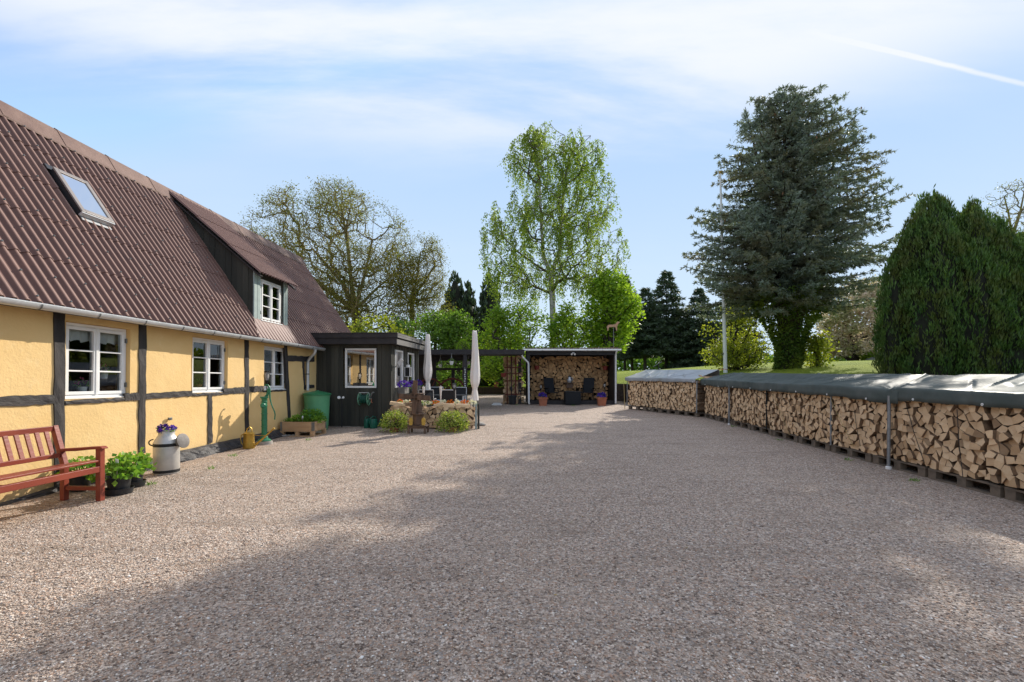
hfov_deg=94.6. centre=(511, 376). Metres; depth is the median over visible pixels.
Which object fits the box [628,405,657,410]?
pallet
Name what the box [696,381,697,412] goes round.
support post
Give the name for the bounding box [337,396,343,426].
garden outlet
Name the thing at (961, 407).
firewood log
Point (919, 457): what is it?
firewood log
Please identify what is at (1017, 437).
firewood log
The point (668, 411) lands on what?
pallet
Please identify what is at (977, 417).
firewood log
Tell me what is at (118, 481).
potted plant
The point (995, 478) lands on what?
firewood log
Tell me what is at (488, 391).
garden wall
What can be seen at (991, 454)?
firewood log
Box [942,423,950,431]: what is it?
firewood log
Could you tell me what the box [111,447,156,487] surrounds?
potted plant
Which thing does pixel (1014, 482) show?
firewood log
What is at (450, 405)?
firewood log
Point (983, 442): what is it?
firewood log
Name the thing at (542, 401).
flower pot
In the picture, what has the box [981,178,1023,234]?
bare tree
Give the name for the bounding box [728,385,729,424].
support post
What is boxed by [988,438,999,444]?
firewood log
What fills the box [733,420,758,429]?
pallet
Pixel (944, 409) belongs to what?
firewood log
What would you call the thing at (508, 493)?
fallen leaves
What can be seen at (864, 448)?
firewood log
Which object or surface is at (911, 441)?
firewood log
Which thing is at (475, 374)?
closed parasol
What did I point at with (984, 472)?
firewood log
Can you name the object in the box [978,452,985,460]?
firewood log
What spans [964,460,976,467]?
firewood log
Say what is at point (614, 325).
horse sign
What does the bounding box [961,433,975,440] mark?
firewood log
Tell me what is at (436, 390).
terrace chair
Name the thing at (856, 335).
blossom tree
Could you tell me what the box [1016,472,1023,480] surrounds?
firewood log
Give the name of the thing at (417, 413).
ornamental windmill
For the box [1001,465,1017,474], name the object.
firewood log
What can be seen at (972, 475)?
firewood log
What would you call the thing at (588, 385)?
folding chair
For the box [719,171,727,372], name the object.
flagpole
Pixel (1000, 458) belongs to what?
firewood log
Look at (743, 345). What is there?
forsythia bush
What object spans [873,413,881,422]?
firewood log
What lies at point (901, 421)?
firewood log
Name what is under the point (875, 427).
firewood log
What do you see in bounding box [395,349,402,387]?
window
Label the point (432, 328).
garden shrub
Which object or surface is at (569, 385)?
wall shelf
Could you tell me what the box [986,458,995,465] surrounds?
firewood log
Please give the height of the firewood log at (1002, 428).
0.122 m
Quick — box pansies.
[156,423,177,432]
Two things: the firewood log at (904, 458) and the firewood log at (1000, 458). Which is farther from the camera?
the firewood log at (904, 458)
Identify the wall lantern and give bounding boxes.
[404,362,411,376]
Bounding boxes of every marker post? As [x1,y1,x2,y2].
[475,403,476,428]
[478,404,479,428]
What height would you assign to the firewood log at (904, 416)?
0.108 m
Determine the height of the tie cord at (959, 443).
0.857 m
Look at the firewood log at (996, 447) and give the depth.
5.61 m
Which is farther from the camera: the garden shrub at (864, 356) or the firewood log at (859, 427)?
the garden shrub at (864, 356)
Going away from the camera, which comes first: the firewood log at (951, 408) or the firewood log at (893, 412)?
the firewood log at (951, 408)
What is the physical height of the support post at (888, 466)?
1.150 m
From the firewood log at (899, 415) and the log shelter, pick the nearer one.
the firewood log at (899, 415)
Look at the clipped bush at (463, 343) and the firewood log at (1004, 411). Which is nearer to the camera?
the firewood log at (1004, 411)
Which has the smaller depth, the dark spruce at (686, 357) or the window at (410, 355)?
the window at (410, 355)
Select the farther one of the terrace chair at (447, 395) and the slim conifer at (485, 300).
the slim conifer at (485, 300)
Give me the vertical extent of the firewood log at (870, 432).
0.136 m
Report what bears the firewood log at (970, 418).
on the firewood log at (965, 424)
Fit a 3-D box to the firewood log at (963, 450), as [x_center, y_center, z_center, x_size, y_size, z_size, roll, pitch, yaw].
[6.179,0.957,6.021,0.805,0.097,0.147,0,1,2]
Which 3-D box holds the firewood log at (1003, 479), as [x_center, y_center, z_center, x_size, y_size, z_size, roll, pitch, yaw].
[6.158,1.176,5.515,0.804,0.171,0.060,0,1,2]
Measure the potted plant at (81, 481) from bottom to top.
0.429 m
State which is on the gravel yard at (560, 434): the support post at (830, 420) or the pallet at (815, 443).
the pallet at (815, 443)
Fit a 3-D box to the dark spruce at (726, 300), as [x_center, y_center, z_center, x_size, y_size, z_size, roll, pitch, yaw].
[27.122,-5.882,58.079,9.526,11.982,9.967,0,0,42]
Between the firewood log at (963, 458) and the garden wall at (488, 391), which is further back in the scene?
the garden wall at (488, 391)
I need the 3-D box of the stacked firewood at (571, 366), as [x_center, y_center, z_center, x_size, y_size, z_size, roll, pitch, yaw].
[2.663,0.060,22.421,3.721,2.062,0.658,0,0,0]
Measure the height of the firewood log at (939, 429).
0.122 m
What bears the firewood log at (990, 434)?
on the firewood log at (993, 441)
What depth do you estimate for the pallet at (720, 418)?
13.51 m
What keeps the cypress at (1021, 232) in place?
on the lawn at (855, 367)
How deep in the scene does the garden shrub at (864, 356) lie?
40.42 m
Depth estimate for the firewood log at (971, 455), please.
5.92 m
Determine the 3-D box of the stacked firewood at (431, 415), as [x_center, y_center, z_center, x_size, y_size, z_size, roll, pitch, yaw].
[-2.088,1.054,12.356,2.337,0.608,0.415,0,0,6]
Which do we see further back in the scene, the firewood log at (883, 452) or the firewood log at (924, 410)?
the firewood log at (883, 452)
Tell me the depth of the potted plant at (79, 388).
6.37 m
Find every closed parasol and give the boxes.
[423,334,431,406]
[470,330,482,422]
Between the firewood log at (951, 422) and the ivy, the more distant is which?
the ivy
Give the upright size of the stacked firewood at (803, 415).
1.028 m
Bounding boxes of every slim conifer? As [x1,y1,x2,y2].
[438,270,464,371]
[455,279,479,365]
[475,272,502,359]
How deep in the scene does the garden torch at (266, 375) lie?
10.09 m
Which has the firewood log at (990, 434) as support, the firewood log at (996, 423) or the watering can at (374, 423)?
the firewood log at (996, 423)
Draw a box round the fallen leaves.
[22,427,944,665]
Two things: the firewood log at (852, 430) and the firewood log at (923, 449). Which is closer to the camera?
the firewood log at (923, 449)
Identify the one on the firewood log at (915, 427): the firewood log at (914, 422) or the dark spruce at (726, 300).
the firewood log at (914, 422)
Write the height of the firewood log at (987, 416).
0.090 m
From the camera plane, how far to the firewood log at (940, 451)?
6.40 m
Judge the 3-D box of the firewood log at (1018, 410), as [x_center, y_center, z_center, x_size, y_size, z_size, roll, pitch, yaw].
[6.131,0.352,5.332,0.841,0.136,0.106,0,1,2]
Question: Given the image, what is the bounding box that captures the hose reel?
[357,392,374,405]
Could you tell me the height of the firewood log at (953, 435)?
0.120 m
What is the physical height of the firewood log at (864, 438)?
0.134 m
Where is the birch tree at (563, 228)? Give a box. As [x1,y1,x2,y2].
[478,120,630,338]
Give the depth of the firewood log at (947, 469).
6.25 m
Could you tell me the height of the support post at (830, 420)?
0.990 m
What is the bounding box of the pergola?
[419,349,523,403]
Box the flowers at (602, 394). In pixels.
[597,392,605,396]
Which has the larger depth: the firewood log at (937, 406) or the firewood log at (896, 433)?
the firewood log at (896, 433)
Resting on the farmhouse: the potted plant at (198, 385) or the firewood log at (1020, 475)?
the potted plant at (198, 385)
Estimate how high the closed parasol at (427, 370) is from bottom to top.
2.675 m
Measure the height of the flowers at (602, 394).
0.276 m
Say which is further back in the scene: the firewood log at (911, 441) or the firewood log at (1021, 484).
the firewood log at (911, 441)
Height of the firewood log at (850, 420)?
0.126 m
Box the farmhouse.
[0,100,352,506]
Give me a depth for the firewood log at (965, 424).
6.02 m
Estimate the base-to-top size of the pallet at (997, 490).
0.144 m
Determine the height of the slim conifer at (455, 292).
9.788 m
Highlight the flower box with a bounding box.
[398,387,408,393]
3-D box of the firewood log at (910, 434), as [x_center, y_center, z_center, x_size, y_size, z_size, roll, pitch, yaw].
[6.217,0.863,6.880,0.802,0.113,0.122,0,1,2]
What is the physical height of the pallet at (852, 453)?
0.144 m
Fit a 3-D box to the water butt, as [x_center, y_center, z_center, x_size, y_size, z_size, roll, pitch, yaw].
[-4.930,0.851,11.947,0.684,1.000,0.690,0,0,0]
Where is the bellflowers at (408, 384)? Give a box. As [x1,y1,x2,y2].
[397,380,410,387]
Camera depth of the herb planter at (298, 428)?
10.76 m
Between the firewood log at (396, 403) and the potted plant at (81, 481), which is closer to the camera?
the potted plant at (81, 481)
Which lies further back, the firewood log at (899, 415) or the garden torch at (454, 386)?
the garden torch at (454, 386)
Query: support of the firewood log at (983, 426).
on the firewood log at (977, 433)
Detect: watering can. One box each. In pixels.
[240,427,274,448]
[364,416,369,427]
[369,416,381,428]
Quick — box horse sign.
[607,322,619,347]
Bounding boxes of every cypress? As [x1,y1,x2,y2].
[868,183,1023,374]
[957,196,1023,373]
[1016,228,1023,243]
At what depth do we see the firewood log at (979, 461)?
5.84 m
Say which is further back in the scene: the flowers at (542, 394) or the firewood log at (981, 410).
the flowers at (542, 394)
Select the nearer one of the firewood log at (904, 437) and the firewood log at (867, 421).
the firewood log at (904, 437)
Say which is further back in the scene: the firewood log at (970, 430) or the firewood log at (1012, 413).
the firewood log at (970, 430)
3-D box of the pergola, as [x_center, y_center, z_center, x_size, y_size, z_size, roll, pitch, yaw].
[-2.165,0.145,19.775,5.270,2.360,3.650,0,0,0]
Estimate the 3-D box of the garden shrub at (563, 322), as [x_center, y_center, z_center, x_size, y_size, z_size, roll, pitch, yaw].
[3.281,-1.842,26.929,4.194,5.227,4.196,0,0,0]
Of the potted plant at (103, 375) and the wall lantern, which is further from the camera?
the wall lantern
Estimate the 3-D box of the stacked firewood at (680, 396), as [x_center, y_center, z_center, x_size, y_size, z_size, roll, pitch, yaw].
[5.609,0.621,17.008,0.854,1.049,3.556,0,1,-24]
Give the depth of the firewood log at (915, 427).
6.79 m
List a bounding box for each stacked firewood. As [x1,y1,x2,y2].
[387,405,477,428]
[503,356,523,403]
[530,356,607,399]
[628,380,705,411]
[704,386,856,447]
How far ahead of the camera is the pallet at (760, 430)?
11.37 m
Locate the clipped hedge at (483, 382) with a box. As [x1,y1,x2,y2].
[437,373,517,386]
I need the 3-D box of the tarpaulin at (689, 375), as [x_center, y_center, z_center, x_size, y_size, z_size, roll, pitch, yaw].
[5.645,-0.038,17.088,1.082,0.466,3.617,0,1,-24]
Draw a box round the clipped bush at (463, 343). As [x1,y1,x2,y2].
[456,338,469,378]
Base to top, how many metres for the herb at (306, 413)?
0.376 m
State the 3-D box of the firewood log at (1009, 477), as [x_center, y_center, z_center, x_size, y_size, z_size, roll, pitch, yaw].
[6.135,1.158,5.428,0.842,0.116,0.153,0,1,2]
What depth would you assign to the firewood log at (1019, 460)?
5.32 m
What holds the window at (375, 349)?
in the garden annex
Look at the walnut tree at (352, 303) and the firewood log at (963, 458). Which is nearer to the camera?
the firewood log at (963, 458)
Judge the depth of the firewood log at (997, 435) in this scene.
5.60 m
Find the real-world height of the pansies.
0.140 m
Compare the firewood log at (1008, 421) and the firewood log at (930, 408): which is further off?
the firewood log at (930, 408)
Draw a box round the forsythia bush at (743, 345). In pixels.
[698,305,774,370]
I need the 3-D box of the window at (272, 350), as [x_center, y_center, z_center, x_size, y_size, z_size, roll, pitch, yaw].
[-5.448,-0.184,10.775,0.120,0.977,0.935,0,-1,4]
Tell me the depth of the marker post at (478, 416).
12.17 m
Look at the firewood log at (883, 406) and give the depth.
7.36 m
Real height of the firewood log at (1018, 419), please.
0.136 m
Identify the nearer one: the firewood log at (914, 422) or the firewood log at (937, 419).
the firewood log at (937, 419)
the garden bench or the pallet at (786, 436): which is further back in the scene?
the pallet at (786, 436)
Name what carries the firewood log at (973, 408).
on the firewood log at (977, 417)
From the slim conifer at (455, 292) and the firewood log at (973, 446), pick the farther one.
the slim conifer at (455, 292)
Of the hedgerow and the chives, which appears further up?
the hedgerow
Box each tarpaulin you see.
[625,369,719,382]
[700,372,954,403]
[890,373,1023,408]
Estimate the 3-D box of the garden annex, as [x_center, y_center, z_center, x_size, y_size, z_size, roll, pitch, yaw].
[-4.328,0.220,14.025,2.920,2.745,3.334,0,0,4]
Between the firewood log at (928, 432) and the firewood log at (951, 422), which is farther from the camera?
the firewood log at (928, 432)
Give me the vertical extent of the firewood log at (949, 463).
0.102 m
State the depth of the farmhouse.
7.54 m
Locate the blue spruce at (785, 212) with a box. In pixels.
[679,83,915,368]
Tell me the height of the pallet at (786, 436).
0.144 m
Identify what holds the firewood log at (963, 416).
on the firewood log at (965, 424)
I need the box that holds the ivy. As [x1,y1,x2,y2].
[740,282,833,369]
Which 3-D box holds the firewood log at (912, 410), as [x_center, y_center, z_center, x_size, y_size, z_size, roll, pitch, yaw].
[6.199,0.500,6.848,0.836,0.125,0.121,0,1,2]
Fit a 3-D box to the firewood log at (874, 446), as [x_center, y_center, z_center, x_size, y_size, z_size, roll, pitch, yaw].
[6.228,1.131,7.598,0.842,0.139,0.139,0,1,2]
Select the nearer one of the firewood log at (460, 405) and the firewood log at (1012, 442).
the firewood log at (1012, 442)
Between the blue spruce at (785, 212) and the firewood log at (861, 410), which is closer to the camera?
the firewood log at (861, 410)
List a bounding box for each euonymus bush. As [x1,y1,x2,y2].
[378,408,408,432]
[433,410,470,432]
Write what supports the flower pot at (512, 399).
on the gravel yard at (560, 434)
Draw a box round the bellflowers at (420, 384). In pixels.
[411,379,422,386]
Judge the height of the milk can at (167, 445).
0.634 m
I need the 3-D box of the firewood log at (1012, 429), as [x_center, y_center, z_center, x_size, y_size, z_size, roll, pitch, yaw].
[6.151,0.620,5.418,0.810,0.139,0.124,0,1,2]
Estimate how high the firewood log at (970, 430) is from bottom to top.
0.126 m
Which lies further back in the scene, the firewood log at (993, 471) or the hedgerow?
the hedgerow
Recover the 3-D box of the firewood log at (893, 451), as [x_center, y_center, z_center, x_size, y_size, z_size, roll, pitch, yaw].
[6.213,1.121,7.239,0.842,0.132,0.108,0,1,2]
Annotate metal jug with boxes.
[567,375,572,382]
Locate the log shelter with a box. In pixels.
[521,348,620,404]
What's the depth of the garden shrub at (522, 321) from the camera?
26.35 m
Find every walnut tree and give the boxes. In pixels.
[238,174,425,334]
[381,231,459,336]
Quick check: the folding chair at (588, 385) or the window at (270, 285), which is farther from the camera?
the folding chair at (588, 385)
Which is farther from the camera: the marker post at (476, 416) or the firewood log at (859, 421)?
the marker post at (476, 416)
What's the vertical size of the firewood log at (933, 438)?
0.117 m
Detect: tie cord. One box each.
[906,405,924,462]
[957,410,962,476]
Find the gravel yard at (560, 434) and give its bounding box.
[0,394,1023,681]
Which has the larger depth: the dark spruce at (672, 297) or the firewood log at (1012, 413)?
the dark spruce at (672, 297)
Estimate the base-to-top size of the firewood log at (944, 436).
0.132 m
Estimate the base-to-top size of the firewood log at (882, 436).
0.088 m
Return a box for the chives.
[299,414,311,421]
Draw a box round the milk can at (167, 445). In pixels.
[148,429,189,474]
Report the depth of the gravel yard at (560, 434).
3.80 m
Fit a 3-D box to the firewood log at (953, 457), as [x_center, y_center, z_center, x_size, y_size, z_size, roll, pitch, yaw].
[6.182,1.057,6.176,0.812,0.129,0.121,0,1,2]
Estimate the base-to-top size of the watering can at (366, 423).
0.316 m
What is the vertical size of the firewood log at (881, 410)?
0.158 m
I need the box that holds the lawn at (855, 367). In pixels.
[437,360,878,393]
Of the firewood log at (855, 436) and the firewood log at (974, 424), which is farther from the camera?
the firewood log at (855, 436)
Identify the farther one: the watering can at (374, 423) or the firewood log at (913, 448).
the watering can at (374, 423)
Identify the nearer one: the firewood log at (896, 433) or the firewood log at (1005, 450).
the firewood log at (1005, 450)
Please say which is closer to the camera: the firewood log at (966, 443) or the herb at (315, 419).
the firewood log at (966, 443)
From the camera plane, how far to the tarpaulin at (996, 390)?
6.15 m
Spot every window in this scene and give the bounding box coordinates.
[65,322,126,398]
[192,337,224,392]
[260,279,282,324]
[264,346,284,389]
[345,348,376,387]
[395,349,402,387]
[408,353,413,384]
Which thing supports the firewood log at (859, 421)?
on the firewood log at (859, 427)
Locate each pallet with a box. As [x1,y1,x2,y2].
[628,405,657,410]
[643,407,673,412]
[658,408,692,414]
[675,410,709,416]
[705,413,723,420]
[718,416,746,424]
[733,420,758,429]
[751,425,782,435]
[772,430,810,442]
[798,436,846,450]
[831,444,893,462]
[873,455,955,477]
[928,468,1008,497]
[1004,487,1023,503]
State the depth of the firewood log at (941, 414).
6.38 m
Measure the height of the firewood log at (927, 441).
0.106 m
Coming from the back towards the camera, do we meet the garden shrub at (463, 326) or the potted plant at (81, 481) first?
the garden shrub at (463, 326)
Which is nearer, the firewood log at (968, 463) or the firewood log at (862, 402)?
the firewood log at (968, 463)
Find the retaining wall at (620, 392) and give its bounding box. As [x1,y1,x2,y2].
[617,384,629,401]
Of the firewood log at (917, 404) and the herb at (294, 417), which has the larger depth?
the herb at (294, 417)
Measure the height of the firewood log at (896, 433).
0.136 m
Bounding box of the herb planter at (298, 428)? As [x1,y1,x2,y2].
[280,420,325,436]
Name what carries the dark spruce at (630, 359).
on the lawn at (855, 367)
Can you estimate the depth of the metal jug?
21.88 m
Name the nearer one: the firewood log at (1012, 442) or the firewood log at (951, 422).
the firewood log at (1012, 442)
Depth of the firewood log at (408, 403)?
12.24 m
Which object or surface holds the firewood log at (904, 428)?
on the firewood log
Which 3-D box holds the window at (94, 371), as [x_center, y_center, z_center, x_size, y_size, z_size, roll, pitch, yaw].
[-5.716,-0.201,6.484,0.120,0.994,0.945,0,-1,4]
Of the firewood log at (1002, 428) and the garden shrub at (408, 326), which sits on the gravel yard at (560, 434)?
the garden shrub at (408, 326)
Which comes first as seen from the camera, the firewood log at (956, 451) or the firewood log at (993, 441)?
the firewood log at (993, 441)
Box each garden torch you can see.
[264,371,269,392]
[452,383,456,400]
[510,366,512,394]
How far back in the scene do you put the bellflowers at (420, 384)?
14.55 m
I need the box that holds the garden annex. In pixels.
[311,332,424,426]
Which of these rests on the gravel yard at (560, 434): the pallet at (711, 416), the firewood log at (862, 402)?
the pallet at (711, 416)
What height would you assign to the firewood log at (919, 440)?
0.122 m
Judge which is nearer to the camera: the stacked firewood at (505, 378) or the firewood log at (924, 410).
the firewood log at (924, 410)
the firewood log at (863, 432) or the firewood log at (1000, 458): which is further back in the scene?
the firewood log at (863, 432)
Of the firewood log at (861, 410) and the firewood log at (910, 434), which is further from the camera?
the firewood log at (861, 410)
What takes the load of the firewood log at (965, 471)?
on the pallet at (997, 490)
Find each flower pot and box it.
[508,395,516,404]
[538,397,547,405]
[596,397,606,405]
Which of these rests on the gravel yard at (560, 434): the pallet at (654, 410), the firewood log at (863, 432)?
the pallet at (654, 410)
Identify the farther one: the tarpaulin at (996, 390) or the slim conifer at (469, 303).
the slim conifer at (469, 303)
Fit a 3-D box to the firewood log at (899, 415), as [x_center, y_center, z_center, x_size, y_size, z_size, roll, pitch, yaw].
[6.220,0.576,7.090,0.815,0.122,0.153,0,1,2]
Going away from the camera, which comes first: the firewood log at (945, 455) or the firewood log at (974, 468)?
the firewood log at (974, 468)
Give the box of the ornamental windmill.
[399,380,432,424]
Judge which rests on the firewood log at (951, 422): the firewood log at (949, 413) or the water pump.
the firewood log at (949, 413)
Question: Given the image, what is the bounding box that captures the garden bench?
[0,425,107,500]
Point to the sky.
(221, 104)
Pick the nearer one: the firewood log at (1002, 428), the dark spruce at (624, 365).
the firewood log at (1002, 428)
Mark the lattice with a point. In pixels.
(507, 380)
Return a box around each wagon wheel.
[420,378,442,403]
[440,378,462,389]
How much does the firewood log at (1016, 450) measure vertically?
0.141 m
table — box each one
[407,424,429,433]
[434,394,466,402]
[564,391,580,404]
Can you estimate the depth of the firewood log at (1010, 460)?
5.45 m
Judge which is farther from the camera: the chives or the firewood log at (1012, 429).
the chives
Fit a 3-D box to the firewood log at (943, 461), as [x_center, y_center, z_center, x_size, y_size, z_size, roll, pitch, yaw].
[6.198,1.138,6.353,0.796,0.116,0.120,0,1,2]
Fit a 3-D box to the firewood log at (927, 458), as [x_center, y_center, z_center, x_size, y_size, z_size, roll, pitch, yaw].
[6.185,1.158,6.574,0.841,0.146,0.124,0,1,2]
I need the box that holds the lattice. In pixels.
[504,356,520,403]
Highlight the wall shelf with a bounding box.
[566,383,572,387]
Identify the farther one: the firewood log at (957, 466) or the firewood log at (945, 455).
the firewood log at (945, 455)
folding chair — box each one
[543,378,559,400]
[580,378,594,400]
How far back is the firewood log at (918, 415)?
6.75 m
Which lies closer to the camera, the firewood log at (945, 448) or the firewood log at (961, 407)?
the firewood log at (961, 407)
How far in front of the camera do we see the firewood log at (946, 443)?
6.30 m
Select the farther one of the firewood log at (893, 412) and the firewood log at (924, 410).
the firewood log at (893, 412)
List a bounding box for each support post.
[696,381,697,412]
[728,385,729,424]
[766,391,766,428]
[830,396,831,444]
[885,396,891,469]
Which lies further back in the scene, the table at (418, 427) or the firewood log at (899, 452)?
the table at (418, 427)
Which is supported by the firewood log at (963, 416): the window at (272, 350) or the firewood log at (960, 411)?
the firewood log at (960, 411)
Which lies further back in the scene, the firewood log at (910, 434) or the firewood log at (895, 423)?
the firewood log at (895, 423)
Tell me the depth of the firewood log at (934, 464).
6.48 m
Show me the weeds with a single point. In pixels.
(149, 483)
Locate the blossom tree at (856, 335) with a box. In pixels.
[813,274,883,360]
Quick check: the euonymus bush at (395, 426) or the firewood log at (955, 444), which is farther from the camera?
the euonymus bush at (395, 426)
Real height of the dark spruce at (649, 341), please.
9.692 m
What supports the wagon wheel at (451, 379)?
on the gravel yard at (560, 434)
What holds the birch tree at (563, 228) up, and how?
on the lawn at (855, 367)
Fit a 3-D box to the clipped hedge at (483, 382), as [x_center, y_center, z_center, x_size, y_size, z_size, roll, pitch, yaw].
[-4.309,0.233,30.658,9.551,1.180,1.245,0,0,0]
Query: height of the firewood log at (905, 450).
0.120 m
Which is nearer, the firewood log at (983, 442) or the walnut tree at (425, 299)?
the firewood log at (983, 442)
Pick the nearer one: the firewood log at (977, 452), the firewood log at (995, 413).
the firewood log at (995, 413)
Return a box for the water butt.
[302,390,330,430]
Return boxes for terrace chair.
[418,389,436,405]
[431,387,442,401]
[441,390,456,405]
[456,387,466,401]
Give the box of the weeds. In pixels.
[145,404,919,485]
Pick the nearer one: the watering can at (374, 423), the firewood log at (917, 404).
the firewood log at (917, 404)
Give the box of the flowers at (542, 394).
[538,392,546,396]
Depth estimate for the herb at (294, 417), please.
10.91 m
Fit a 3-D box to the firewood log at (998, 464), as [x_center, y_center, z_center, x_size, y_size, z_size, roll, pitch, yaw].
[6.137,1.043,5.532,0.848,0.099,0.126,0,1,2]
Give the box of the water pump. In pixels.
[256,384,275,444]
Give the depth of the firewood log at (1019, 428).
5.32 m
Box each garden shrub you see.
[347,308,416,337]
[380,314,431,346]
[411,308,468,388]
[432,307,481,386]
[469,304,528,385]
[490,300,561,387]
[533,298,606,347]
[798,326,845,367]
[854,347,876,359]
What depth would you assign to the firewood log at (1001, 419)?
5.55 m
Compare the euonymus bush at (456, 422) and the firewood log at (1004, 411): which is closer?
the firewood log at (1004, 411)
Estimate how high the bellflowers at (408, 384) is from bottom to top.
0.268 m
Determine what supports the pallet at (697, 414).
on the gravel yard at (560, 434)
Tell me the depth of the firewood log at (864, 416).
7.79 m
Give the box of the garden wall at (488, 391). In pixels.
[444,387,525,394]
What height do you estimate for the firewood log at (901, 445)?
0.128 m
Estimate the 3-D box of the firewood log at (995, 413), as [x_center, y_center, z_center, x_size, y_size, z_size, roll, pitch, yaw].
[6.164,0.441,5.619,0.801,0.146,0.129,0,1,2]
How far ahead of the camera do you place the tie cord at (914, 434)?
6.75 m
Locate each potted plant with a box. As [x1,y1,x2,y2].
[54,455,95,491]
[73,377,88,391]
[87,452,145,495]
[100,363,111,378]
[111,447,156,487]
[193,379,202,386]
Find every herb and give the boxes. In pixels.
[289,414,301,421]
[298,408,326,421]
[309,415,322,422]
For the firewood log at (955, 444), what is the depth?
6.17 m
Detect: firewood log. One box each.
[390,401,404,406]
[403,402,411,406]
[443,403,454,407]
[456,403,469,407]
[848,417,853,423]
[848,427,856,434]
[852,434,859,440]
[854,417,863,425]
[854,422,864,428]
[859,399,866,405]
[859,406,864,414]
[860,413,868,418]
[861,430,866,436]
[861,445,867,451]
[862,436,867,443]
[865,419,873,425]
[866,437,873,443]
[867,428,876,435]
[869,443,880,450]
[872,424,879,431]
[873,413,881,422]
[877,434,886,439]
[878,407,885,415]
[878,448,886,456]
[880,404,886,410]
[891,409,897,417]
[891,445,895,453]
[892,418,898,428]
[892,430,900,437]
[893,436,901,444]
[896,412,902,418]
[896,446,905,456]
[898,419,904,425]
[898,442,904,449]
[901,401,910,408]
[901,434,907,441]
[901,456,907,461]
[902,414,908,420]
[902,425,908,431]
[902,448,911,454]
[903,439,910,448]
[906,438,914,444]
[906,451,915,458]
[907,407,919,414]
[907,415,916,421]
[907,420,918,426]
[907,426,912,431]
[907,432,916,438]
[909,444,918,450]
[913,424,924,431]
[914,401,921,406]
[915,411,922,421]
[915,438,922,444]
[915,443,928,453]
[916,453,922,460]
[917,427,927,436]
[918,419,925,425]
[922,406,928,414]
[922,454,935,464]
[923,413,936,423]
[923,438,933,445]
[924,430,932,438]
[925,423,933,429]
[926,404,934,412]
[929,426,935,433]
[929,434,939,442]
[930,460,938,468]
[932,451,940,461]
[934,415,942,422]
[934,440,942,447]
[935,403,941,410]
[935,447,942,456]
[936,411,954,418]
[936,425,946,433]
[939,417,949,425]
[939,432,950,440]
[939,457,946,465]
[941,404,949,413]
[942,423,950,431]
[942,445,952,452]
[942,452,949,459]
[942,466,953,471]
[943,440,949,446]
[945,410,954,415]
[946,405,958,411]
[946,459,956,466]
[947,417,955,427]
[949,430,960,439]
[949,440,958,448]
[949,452,959,461]
[951,426,959,432]
[953,408,963,416]
[953,447,961,456]
[953,461,969,471]
[954,417,964,426]
[958,413,967,420]
[959,405,965,410]
[959,468,969,476]
[960,447,967,454]
[960,454,966,462]
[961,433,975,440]
[962,421,971,427]
[963,440,974,449]
[964,405,969,413]
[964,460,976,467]
[965,426,974,435]
[966,413,975,421]
[966,450,976,462]
[967,470,984,478]
[968,405,979,412]
[969,442,986,449]
[970,422,976,428]
[970,464,995,473]
[971,412,991,421]
[972,429,986,437]
[974,450,986,455]
[975,438,988,446]
[976,456,985,464]
[977,406,990,414]
[977,421,996,433]
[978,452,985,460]
[978,470,988,475]
[983,413,993,419]
[984,450,999,457]
[985,430,996,438]
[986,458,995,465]
[986,467,1000,474]
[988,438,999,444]
[990,444,999,452]
[990,475,1000,482]
[991,407,1003,418]
[992,418,1002,428]
[993,461,1006,469]
[994,454,1005,462]
[996,415,1008,424]
[996,431,1005,442]
[997,425,1009,432]
[999,408,1011,414]
[999,432,1012,441]
[999,443,1016,455]
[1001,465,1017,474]
[1001,471,1006,483]
[1002,472,1016,480]
[1004,416,1019,425]
[1005,456,1017,464]
[1008,425,1016,434]
[1008,439,1023,445]
[1009,409,1022,415]
[1009,477,1019,487]
[1010,445,1023,454]
[1011,414,1023,423]
[1012,432,1023,443]
[1013,408,1023,412]
[1014,425,1023,432]
[1015,454,1023,464]
[1015,464,1023,473]
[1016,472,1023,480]
[1020,480,1023,488]
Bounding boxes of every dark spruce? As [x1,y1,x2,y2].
[614,274,636,369]
[617,287,681,369]
[617,355,656,369]
[641,269,698,368]
[657,309,685,362]
[660,287,732,368]
[707,281,768,362]
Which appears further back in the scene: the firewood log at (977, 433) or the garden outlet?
the garden outlet
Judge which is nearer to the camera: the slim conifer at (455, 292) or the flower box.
the flower box
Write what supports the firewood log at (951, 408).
on the firewood log at (960, 411)
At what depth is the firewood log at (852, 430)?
8.15 m
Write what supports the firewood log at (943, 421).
on the firewood log at (939, 429)
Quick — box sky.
[0,0,1023,369]
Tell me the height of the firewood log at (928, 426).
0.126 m
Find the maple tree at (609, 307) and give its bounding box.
[576,263,645,352]
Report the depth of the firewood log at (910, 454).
6.85 m
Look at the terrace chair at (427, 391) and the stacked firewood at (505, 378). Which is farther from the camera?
the stacked firewood at (505, 378)
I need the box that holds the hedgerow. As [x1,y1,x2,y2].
[517,352,861,370]
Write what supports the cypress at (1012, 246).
on the lawn at (855, 367)
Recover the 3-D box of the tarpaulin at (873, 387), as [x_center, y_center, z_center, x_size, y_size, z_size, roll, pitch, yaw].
[6.438,0.131,11.126,1.084,0.466,8.270,0,1,2]
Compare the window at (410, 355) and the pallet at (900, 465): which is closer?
the pallet at (900, 465)

